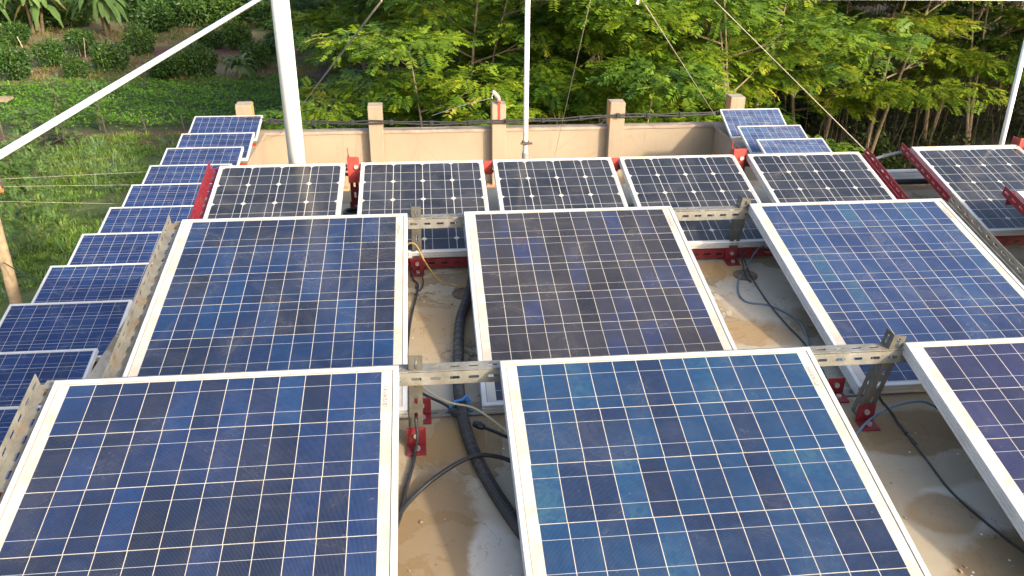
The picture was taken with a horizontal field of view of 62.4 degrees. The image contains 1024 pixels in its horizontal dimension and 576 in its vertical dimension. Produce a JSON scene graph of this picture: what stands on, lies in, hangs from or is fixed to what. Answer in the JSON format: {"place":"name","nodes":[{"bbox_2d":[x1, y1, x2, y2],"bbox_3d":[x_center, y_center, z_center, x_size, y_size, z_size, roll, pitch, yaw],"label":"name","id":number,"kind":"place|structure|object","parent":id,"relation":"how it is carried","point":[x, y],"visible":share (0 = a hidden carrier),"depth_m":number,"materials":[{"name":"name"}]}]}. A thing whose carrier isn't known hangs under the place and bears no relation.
{"place":"outdoors","nodes":[
{"label":"outdoors","id":0,"kind":"place"},
{"bbox_2d":[0,127,337,372],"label":"field grass","id":1,"kind":"structure","parent":0,"point":[98,144],"depth_m":26.42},
{"bbox_2d":[4,8,360,82],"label":"dry grass","id":2,"kind":"structure","parent":0,"point":[94,75],"depth_m":43.08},
{"bbox_2d":[240,133,267,164],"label":"parapet wall","id":3,"kind":"structure","parent":0,"point":[257,155],"depth_m":11.95,"materials":[{"name":"pink paint"}]},
{"bbox_2d":[0,405,40,496],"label":"solar panel","id":4,"kind":"object","parent":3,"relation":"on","point":[7,414],"depth_m":5.41,"materials":[{"name":"blue glass"}]},
{"bbox_2d":[0,348,98,406],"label":"solar panel","id":5,"kind":"object","parent":3,"relation":"on","point":[19,370],"visible":0.38,"depth_m":6.03,"materials":[{"name":"blue glass"}]},
{"bbox_2d":[0,300,132,368],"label":"solar panel","id":6,"kind":"object","parent":3,"relation":"on","point":[58,325],"visible":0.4,"depth_m":6.64,"materials":[{"name":"blue glass"}]},
{"bbox_2d":[31,263,151,302],"bbox_3d":[-3.579,0.107,7.348,0.950,0.330,0.686,-2,40,-5],"label":"solar panel","id":7,"kind":"object","parent":3,"relation":"on","point":[89,282],"visible":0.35,"depth_m":7.32,"materials":[{"name":"blue glass"}]},
{"bbox_2d":[67,231,173,264],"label":"solar panel","id":8,"kind":"object","parent":3,"relation":"on","point":[115,248],"visible":0.32,"depth_m":7.99,"materials":[{"name":"blue glass"}]},
{"bbox_2d":[98,205,193,232],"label":"solar panel","id":9,"kind":"object","parent":3,"relation":"on","point":[135,219],"visible":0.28,"depth_m":8.67,"materials":[{"name":"blue glass"}]},
{"bbox_2d":[122,183,211,206],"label":"solar panel","id":10,"kind":"object","parent":3,"relation":"on","point":[174,194],"visible":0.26,"depth_m":9.30,"materials":[{"name":"blue glass"}]},
{"bbox_2d":[142,164,231,183],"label":"solar panel","id":11,"kind":"object","parent":3,"relation":"on","point":[171,174],"visible":0.38,"depth_m":9.93,"materials":[{"name":"blue glass"}]},
{"bbox_2d":[160,146,243,165],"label":"solar panel","id":12,"kind":"object","parent":3,"relation":"on","point":[203,155],"visible":0.4,"depth_m":10.57,"materials":[{"name":"blue glass"}]},
{"bbox_2d":[176,132,254,164],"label":"solar panel","id":13,"kind":"object","parent":3,"relation":"on","point":[241,139],"visible":0.5,"depth_m":11.17,"materials":[{"name":"blue glass"}]},
{"bbox_2d":[188,115,262,145],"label":"solar panel","id":14,"kind":"object","parent":3,"relation":"on","point":[220,124],"visible":0.54,"depth_m":11.93,"materials":[{"name":"blue glass"}]},
{"bbox_2d":[0,0,1023,316],"bbox_3d":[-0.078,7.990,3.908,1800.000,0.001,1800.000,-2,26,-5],"label":"ground","id":15,"kind":"structure","parent":0,"point":[104,204],"depth_m":34.99,"materials":[{"name":"plant"}]},
{"bbox_2d":[0,176,22,303],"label":"utility pole","id":16,"kind":"object","parent":15,"relation":"on","point":[11,284],"visible":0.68,"depth_m":9.31,"materials":[{"name":"brown wood"}]},
{"bbox_2d":[0,20,31,46],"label":"orchard bush","id":17,"kind":"object","parent":15,"relation":"on","point":[14,31],"visible":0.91,"depth_m":47.08,"materials":[{"name":"green plant"}]},
{"bbox_2d":[0,45,34,80],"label":"orchard bush","id":18,"kind":"object","parent":15,"relation":"on","point":[13,60],"visible":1,"depth_m":39.36,"materials":[{"name":"green plant"}]},
{"bbox_2d":[8,4,54,28],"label":"orchard bush","id":19,"kind":"object","parent":15,"relation":"on","point":[46,18],"visible":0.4,"depth_m":51.81,"materials":[{"name":"green plant"}]},
{"bbox_2d":[0,129,68,252],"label":"feathery tree","id":20,"kind":"object","parent":15,"relation":"on","point":[33,213],"visible":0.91,"depth_m":20.98,"materials":[{"name":"green plant"}]},
{"bbox_2d":[2,105,68,184],"bbox_3d":[-14.657,-4.328,25.880,1.792,2.569,1.622,-16,31,-30],"label":"feathery tree","id":21,"kind":"object","parent":15,"relation":"on","point":[21,119],"visible":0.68,"depth_m":25.75,"materials":[{"name":"green plant"}]},
{"bbox_2d":[0,0,72,34],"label":"banana plant","id":22,"kind":"object","parent":15,"relation":"on","point":[35,6],"visible":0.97,"depth_m":50.07,"materials":[{"name":"green plant"}]},
{"bbox_2d":[29,35,66,67],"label":"orchard bush","id":23,"kind":"object","parent":15,"relation":"on","point":[53,52],"visible":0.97,"depth_m":41.90,"materials":[{"name":"green plant"}]},
{"bbox_2d":[1,125,101,151],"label":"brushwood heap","id":24,"kind":"object","parent":15,"relation":"on","point":[54,142],"visible":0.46,"depth_m":30.18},
{"bbox_2d":[40,73,83,145],"bbox_3d":[-15.720,-6.093,29.411,1.093,2.619,1.108,15,29,27],"label":"feathery tree","id":25,"kind":"object","parent":15,"relation":"on","point":[52,103],"visible":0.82,"depth_m":29.28,"materials":[{"name":"green plant"}]},
{"bbox_2d":[43,0,94,28],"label":"orchard bush","id":26,"kind":"object","parent":15,"relation":"on","point":[81,21],"visible":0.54,"depth_m":52.78,"materials":[{"name":"green plant"}]},
{"bbox_2d":[60,51,91,79],"bbox_3d":[-20.519,-10.421,39.751,1.267,1.440,1.215,1,26,1],"label":"orchard bush","id":27,"kind":"object","parent":15,"relation":"on","point":[71,66],"visible":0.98,"depth_m":39.61,"materials":[{"name":"green plant"}]},
{"bbox_2d":[61,27,95,54],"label":"orchard bush","id":28,"kind":"object","parent":15,"relation":"on","point":[76,34],"visible":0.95,"depth_m":44.83,"materials":[{"name":"green plant"}]},
{"bbox_2d":[80,78,111,129],"bbox_3d":[-15.611,-6.920,31.811,0.941,1.998,0.917,-2,26,-5],"label":"feathery tree","id":29,"kind":"object","parent":15,"relation":"on","point":[97,106],"visible":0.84,"depth_m":31.75,"materials":[{"name":"green plant"}]},
{"bbox_2d":[65,0,131,36],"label":"banana plant","id":30,"kind":"object","parent":15,"relation":"on","point":[113,10],"visible":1,"depth_m":49.21,"materials":[{"name":"green plant"}]},
{"bbox_2d":[87,38,131,71],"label":"orchard bush","id":31,"kind":"object","parent":15,"relation":"on","point":[110,61],"visible":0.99,"depth_m":41.16,"materials":[{"name":"green plant"}]},
{"bbox_2d":[120,20,157,55],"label":"orchard bush","id":32,"kind":"object","parent":15,"relation":"on","point":[139,39],"visible":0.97,"depth_m":45.16,"materials":[{"name":"green plant"}]},
{"bbox_2d":[130,0,179,33],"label":"orchard bush","id":33,"kind":"object","parent":15,"relation":"on","point":[156,17],"visible":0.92,"depth_m":51.20,"materials":[{"name":"green plant"}]},
{"bbox_2d":[0,73,318,129],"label":"crop field","id":34,"kind":"structure","parent":15,"relation":"on","point":[81,96],"depth_m":35.72,"materials":[{"name":"green plant"}]},
{"bbox_2d":[143,56,179,82],"bbox_3d":[-16.397,-10.264,39.625,1.624,1.351,1.639,13,29,24],"label":"orchard bush","id":35,"kind":"object","parent":15,"relation":"on","point":[166,67],"visible":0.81,"depth_m":39.28,"materials":[{"name":"green plant"}]},
{"bbox_2d":[170,48,196,77],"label":"orchard bush","id":36,"kind":"object","parent":15,"relation":"on","point":[180,61],"visible":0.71,"depth_m":40.02,"materials":[{"name":"green plant"}]},
{"bbox_2d":[166,0,214,27],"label":"orchard bush","id":37,"kind":"object","parent":15,"relation":"on","point":[195,9],"visible":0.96,"depth_m":52.90,"materials":[{"name":"green plant"}]},
{"bbox_2d":[183,40,217,77],"bbox_3d":[-14.788,-10.819,40.225,1.681,1.992,1.586,-7,27,-15],"label":"orchard bush","id":38,"kind":"object","parent":15,"relation":"on","point":[201,57],"visible":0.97,"depth_m":39.94,"materials":[{"name":"green plant"}]},
{"bbox_2d":[192,22,224,48],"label":"orchard bush","id":39,"kind":"object","parent":15,"relation":"on","point":[211,37],"visible":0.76,"depth_m":46.73,"materials":[{"name":"green plant"}]},
{"bbox_2d":[202,0,258,25],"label":"orchard bush","id":40,"kind":"object","parent":15,"relation":"on","point":[220,11],"visible":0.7,"depth_m":53.88,"materials":[{"name":"green plant"}]},
{"bbox_2d":[220,20,252,50],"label":"orchard bush","id":41,"kind":"object","parent":15,"relation":"on","point":[236,35],"visible":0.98,"depth_m":46.28,"materials":[{"name":"green plant"}]},
{"bbox_2d":[220,52,263,81],"bbox_3d":[-12.737,-10.450,40.032,2.011,1.339,1.942,-2,26,-5],"label":"banana plant","id":42,"kind":"object","parent":15,"relation":"on","point":[239,62],"visible":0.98,"depth_m":39.60,"materials":[{"name":"green plant"}]},
{"bbox_2d":[239,39,272,69],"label":"orchard bush","id":43,"kind":"object","parent":15,"relation":"on","point":[259,50],"visible":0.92,"depth_m":41.92,"materials":[{"name":"green plant"}]},
{"bbox_2d":[249,0,271,29],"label":"orchard bush","id":44,"kind":"object","parent":15,"relation":"on","point":[262,12],"visible":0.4,"depth_m":52.35,"materials":[{"name":"green plant"}]},
{"bbox_2d":[255,93,392,129],"bbox_3d":[-3.402,-1.633,17.975,4.370,4.880,4.610,-17,31,-32],"label":"grove tree","id":45,"kind":"object","parent":15,"relation":"on","point":[317,113],"visible":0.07,"depth_m":16.46,"materials":[{"name":"green plant"}]},
{"bbox_2d":[269,0,387,71],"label":"grove tree","id":46,"kind":"object","parent":15,"relation":"on","point":[295,5],"visible":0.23,"depth_m":33.30,"materials":[{"name":"green plant"}]},
{"bbox_2d":[292,0,464,127],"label":"grove tree","id":47,"kind":"object","parent":15,"relation":"on","point":[319,51],"visible":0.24,"depth_m":24.61,"materials":[{"name":"green plant"}]},
{"bbox_2d":[254,0,517,127],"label":"grove tree","id":48,"kind":"object","parent":15,"relation":"on","point":[327,21],"visible":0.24,"depth_m":27.20,"materials":[{"name":"green plant"}]},
{"bbox_2d":[298,0,553,127],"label":"grove tree","id":49,"kind":"object","parent":15,"relation":"on","point":[305,90],"visible":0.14,"depth_m":21.18,"materials":[{"name":"green plant"}]},
{"bbox_2d":[339,31,513,127],"bbox_3d":[-1.901,-3.342,20.707,4.476,5.577,4.890,-23,34,-39],"label":"grove tree","id":50,"kind":"object","parent":15,"relation":"on","point":[397,116],"visible":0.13,"depth_m":19.33,"materials":[{"name":"green plant"}]},
{"bbox_2d":[299,24,633,127],"bbox_3d":[-1.093,-2.074,17.332,6.634,6.286,6.878,20,32,34],"label":"grove tree","id":51,"kind":"object","parent":15,"relation":"on","point":[495,77],"visible":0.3,"depth_m":16.15,"materials":[{"name":"green plant"}]},
{"bbox_2d":[362,0,599,118],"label":"grove tree","id":52,"kind":"object","parent":15,"relation":"on","point":[579,60],"visible":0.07,"depth_m":23.42,"materials":[{"name":"green plant"}]},
{"bbox_2d":[318,0,649,126],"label":"grove tree","id":53,"kind":"object","parent":15,"relation":"on","point":[390,82],"visible":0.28,"depth_m":17.63,"materials":[{"name":"green plant"}]},
{"bbox_2d":[87,173,1023,575],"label":"building","id":54,"kind":"structure","parent":15,"relation":"on","point":[473,535],"depth_m":2.25,"materials":[{"name":"paint"}]},
{"bbox_2d":[271,0,305,163],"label":"white mast","id":55,"kind":"object","parent":54,"relation":"on","point":[283,33],"depth_m":3.77,"materials":[{"name":"metal"}]},
{"bbox_2d":[367,102,384,161],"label":"wall pier","id":56,"kind":"structure","parent":54,"relation":"on","point":[376,134],"depth_m":12.39,"materials":[{"name":"pink paint"}]},
{"bbox_2d":[246,110,719,125],"bbox_3d":[-0.292,-2.479,12.432,7.051,0.159,0.042,-2,26,-5],"label":"cable bundle","id":57,"kind":"object","parent":56,"relation":"attached to","point":[507,120],"visible":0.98,"depth_m":12.46,"materials":[{"name":"black plastic"}]},
{"bbox_2d":[398,418,418,526],"bbox_3d":[-0.265,0.470,2.091,0.016,0.099,0.385,2,26,3],"label":"cable","id":58,"kind":"object","parent":54,"relation":"on","point":[412,467],"visible":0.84,"depth_m":2.19,"materials":[{"name":"black plastic"}]},
{"bbox_2d":[398,453,510,516],"bbox_3d":[-0.144,0.495,2.098,0.540,0.050,0.140,-17,31,-32],"label":"cable","id":59,"kind":"object","parent":54,"relation":"on","point":[415,494],"visible":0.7,"depth_m":2.15,"materials":[{"name":"black plastic"}]},
{"bbox_2d":[415,386,507,438],"bbox_3d":[-0.146,0.350,2.403,0.498,0.036,0.069,19,32,33],"label":"connector cable","id":60,"kind":"object","parent":54,"relation":"on","point":[455,413],"visible":0.65,"depth_m":2.34,"materials":[{"name":"black plastic"}]},
{"bbox_2d":[453,273,519,540],"bbox_3d":[-0.077,0.268,2.577,0.227,0.037,2.012,-4,26,-9],"label":"corrugated conduit","id":61,"kind":"object","parent":54,"relation":"on","point":[502,504],"visible":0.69,"depth_m":2.28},
{"bbox_2d":[259,121,724,189],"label":"parapet wall","id":62,"kind":"structure","parent":54,"relation":"on","point":[412,144],"depth_m":12.78,"materials":[{"name":"pink paint"}]},
{"bbox_2d":[491,101,505,184],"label":"wall pier","id":63,"kind":"structure","parent":54,"relation":"on","point":[498,141],"depth_m":12.57,"materials":[{"name":"pink paint"}]},
{"bbox_2d":[0,328,1023,502],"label":"panel rack","id":64,"kind":"object","parent":54,"relation":"on","point":[423,374],"visible":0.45,"depth_m":2.23,"materials":[{"name":"grey metal"}]},
{"bbox_2d":[0,366,398,575],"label":"solar panel","id":65,"kind":"object","parent":64,"relation":"on","point":[283,473],"visible":1,"depth_m":1.89,"materials":[{"name":"glass"}]},
{"bbox_2d":[500,347,930,575],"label":"solar panel","id":66,"kind":"object","parent":64,"relation":"on","point":[757,462],"visible":1,"depth_m":1.94,"materials":[{"name":"glass"}]},
{"bbox_2d":[902,338,1023,540],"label":"solar panel","id":67,"kind":"object","parent":64,"relation":"on","point":[974,389],"visible":1,"depth_m":2.15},
{"bbox_2d":[521,0,531,158],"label":"thin pole","id":68,"kind":"object","parent":54,"relation":"on","point":[525,142],"visible":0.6,"depth_m":3.90,"materials":[{"name":"white metal"}]},
{"bbox_2d":[189,141,909,267],"bbox_3d":[0.205,-0.373,3.599,3.009,0.299,0.698,-2,26,-5],"label":"panel rack","id":69,"kind":"object","parent":54,"relation":"on","point":[353,168],"visible":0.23,"depth_m":3.70,"materials":[{"name":"metal"}]},
{"bbox_2d":[203,163,345,218],"bbox_3d":[-0.976,-0.320,3.472,0.540,0.030,0.673,-2,40,-5],"label":"solar panel","id":70,"kind":"object","parent":69,"relation":"on","point":[256,191],"visible":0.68,"depth_m":3.56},
{"bbox_2d":[357,160,488,257],"bbox_3d":[-0.369,-0.342,3.529,0.540,0.030,0.673,-2,40,-5],"label":"solar panel","id":71,"kind":"object","parent":69,"relation":"on","point":[442,187],"visible":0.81,"depth_m":3.58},
{"bbox_2d":[492,157,627,210],"bbox_3d":[0.213,-0.363,3.585,0.540,0.030,0.673,-2,40,-5],"label":"solar panel","id":72,"kind":"object","parent":69,"relation":"on","point":[550,183],"visible":0.66,"depth_m":3.67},
{"bbox_2d":[619,154,767,248],"bbox_3d":[0.789,-0.385,3.639,0.540,0.030,0.673,-2,40,-5],"label":"solar panel","id":73,"kind":"object","parent":69,"relation":"on","point":[696,180],"visible":0.78,"depth_m":3.68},
{"bbox_2d":[746,152,896,202],"bbox_3d":[1.390,-0.407,3.696,0.540,0.030,0.673,-2,40,-5],"label":"solar panel","id":74,"kind":"object","parent":69,"relation":"on","point":[814,177],"visible":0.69,"depth_m":3.78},
{"bbox_2d":[102,194,1023,423],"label":"panel rack","id":75,"kind":"object","parent":54,"relation":"on","point":[740,211],"visible":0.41,"depth_m":3.09,"materials":[{"name":"grey metal"}]},
{"bbox_2d":[122,213,407,417],"bbox_3d":[-0.754,0.059,2.756,0.821,0.036,1.022,-2,38,-5],"label":"solar panel","id":76,"kind":"object","parent":75,"relation":"on","point":[266,293],"visible":0.77,"depth_m":2.76,"materials":[{"name":"glass"}]},
{"bbox_2d":[464,206,736,413],"bbox_3d":[0.267,0.022,2.853,0.805,0.036,1.022,-2,38,-5],"label":"solar panel","id":77,"kind":"object","parent":75,"relation":"on","point":[554,283],"visible":0.77,"depth_m":2.86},
{"bbox_2d":[748,198,1023,394],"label":"solar panel","id":78,"kind":"object","parent":75,"relation":"on","point":[872,271],"visible":0.88,"depth_m":2.97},
{"bbox_2d":[606,99,625,181],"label":"wall pier","id":79,"kind":"structure","parent":54,"relation":"on","point":[615,134],"depth_m":12.74,"materials":[{"name":"beige paint"}]},
{"bbox_2d":[900,136,1023,244],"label":"panel rack","id":80,"kind":"object","parent":54,"relation":"on","point":[925,172],"visible":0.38,"depth_m":3.83,"materials":[{"name":"metal"}]},
{"bbox_2d":[910,145,1023,235],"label":"solar panel","id":81,"kind":"object","parent":80,"relation":"on","point":[974,180],"visible":0.81,"depth_m":3.86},
{"bbox_2d":[906,433,1023,552],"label":"cable","id":82,"kind":"object","parent":54,"relation":"on","point":[967,506],"visible":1,"depth_m":2.10,"materials":[{"name":"black plastic"}]},
{"bbox_2d":[999,41,1023,144],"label":"thin pole","id":83,"kind":"object","parent":54,"relation":"on","point":[1012,100],"visible":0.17,"depth_m":4.17,"materials":[{"name":"white metal"}]},
{"bbox_2d":[442,0,724,124],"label":"grove tree","id":84,"kind":"object","parent":15,"relation":"on","point":[544,11],"visible":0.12,"depth_m":18.51,"materials":[{"name":"green plant"}]},
{"bbox_2d":[472,0,737,123],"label":"grove tree","id":85,"kind":"object","parent":15,"relation":"on","point":[687,40],"visible":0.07,"depth_m":21.36,"materials":[{"name":"green plant"}]},
{"bbox_2d":[478,50,738,124],"bbox_3d":[2.076,-1.797,17.055,6.283,6.088,6.060,-1,26,-4],"label":"grove tree","id":86,"kind":"object","parent":15,"relation":"on","point":[646,68],"visible":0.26,"depth_m":14.95,"materials":[{"name":"green plant"}]},
{"bbox_2d":[549,0,759,107],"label":"grove tree","id":87,"kind":"object","parent":15,"relation":"on","point":[611,55],"visible":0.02,"depth_m":24.55,"materials":[{"name":"green plant"}]},
{"bbox_2d":[329,5,1023,169],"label":"undergrowth","id":88,"kind":"object","parent":15,"relation":"on","point":[877,149],"visible":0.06,"depth_m":32.61,"materials":[{"name":"green plant"}]},
{"bbox_2d":[354,0,1023,168],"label":"thicket stems","id":89,"kind":"object","parent":15,"relation":"on","point":[915,124],"visible":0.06,"depth_m":30.79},
{"bbox_2d":[555,0,862,122],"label":"grove tree","id":90,"kind":"object","parent":15,"relation":"on","point":[827,73],"visible":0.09,"depth_m":20.85,"materials":[{"name":"green plant"}]},
{"bbox_2d":[559,0,882,151],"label":"grove tree","id":91,"kind":"object","parent":15,"relation":"on","point":[659,12],"visible":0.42,"depth_m":16.48,"materials":[{"name":"green plant"}]},
{"bbox_2d":[631,0,931,156],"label":"grove tree","id":92,"kind":"object","parent":15,"relation":"on","point":[890,44],"visible":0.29,"depth_m":18.90,"materials":[{"name":"green plant"}]},
{"bbox_2d":[712,0,880,124],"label":"grove tree","id":93,"kind":"object","parent":15,"relation":"on","point":[851,107],"visible":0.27,"depth_m":25.25,"materials":[{"name":"green plant"}]},
{"bbox_2d":[769,0,868,102],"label":"grove tree","id":94,"kind":"object","parent":15,"relation":"on","point":[854,12],"visible":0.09,"depth_m":31.82,"materials":[{"name":"green plant"}]},
{"bbox_2d":[781,0,925,140],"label":"grove tree","id":95,"kind":"object","parent":15,"relation":"on","point":[828,122],"visible":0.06,"depth_m":29.88,"materials":[{"name":"green plant"}]},
{"bbox_2d":[838,0,938,106],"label":"grove tree","id":96,"kind":"object","parent":15,"relation":"on","point":[896,6],"visible":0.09,"depth_m":34.42,"materials":[{"name":"green plant"}]},
{"bbox_2d":[794,0,1008,154],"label":"grove tree","id":97,"kind":"object","parent":15,"relation":"on","point":[892,94],"visible":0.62,"depth_m":24.73,"materials":[{"name":"green plant"}]},
{"bbox_2d":[882,0,1008,84],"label":"grove tree","id":98,"kind":"object","parent":15,"relation":"on","point":[990,10],"visible":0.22,"depth_m":36.74,"materials":[{"name":"green plant"}]},
{"bbox_2d":[876,1,1023,145],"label":"grove tree","id":99,"kind":"object","parent":15,"relation":"on","point":[986,67],"visible":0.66,"depth_m":27.95,"materials":[{"name":"green plant"}]},
{"bbox_2d":[880,0,1023,141],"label":"grove tree","id":100,"kind":"object","parent":15,"relation":"on","point":[1004,44],"visible":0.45,"depth_m":28.32,"materials":[{"name":"green plant"}]},
{"bbox_2d":[915,1,1023,112],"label":"grove tree","id":101,"kind":"object","parent":15,"relation":"on","point":[948,12],"visible":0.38,"depth_m":34.30,"materials":[{"name":"green plant"}]},
{"bbox_2d":[712,125,758,180],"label":"parapet wall","id":102,"kind":"structure","parent":0,"point":[722,142],"depth_m":12.56,"materials":[{"name":"beige paint"}]},
{"bbox_2d":[725,94,745,108],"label":"wall pier","id":103,"kind":"structure","parent":102,"relation":"on","point":[735,101],"depth_m":12.86,"materials":[{"name":"pink paint"}]},
{"bbox_2d":[720,108,786,138],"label":"solar panel","id":104,"kind":"object","parent":102,"relation":"on","point":[733,119],"visible":0.56,"depth_m":12.61,"materials":[{"name":"blue glass"}]},
{"bbox_2d":[737,125,807,153],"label":"solar panel","id":105,"kind":"object","parent":102,"relation":"on","point":[749,135],"visible":0.48,"depth_m":11.76,"materials":[{"name":"blue glass"}]},
{"bbox_2d":[756,138,831,153],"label":"solar panel","id":106,"kind":"object","parent":102,"relation":"on","point":[797,145],"visible":0.35,"depth_m":11.18,"materials":[{"name":"blue glass"}]},
{"bbox_3d":[-1.306,0.948,0.438,0.025,0.675,0.025,-2,26,-5],"label":"thin pole","id":107,"kind":"object","parent":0,"visible":0},
{"bbox_2d":[0,0,260,159],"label":"brace pipe","id":108,"kind":"object","parent":107,"relation":"attached to","point":[42,129],"visible":1,"depth_m":2.33,"materials":[{"name":"white metal"}]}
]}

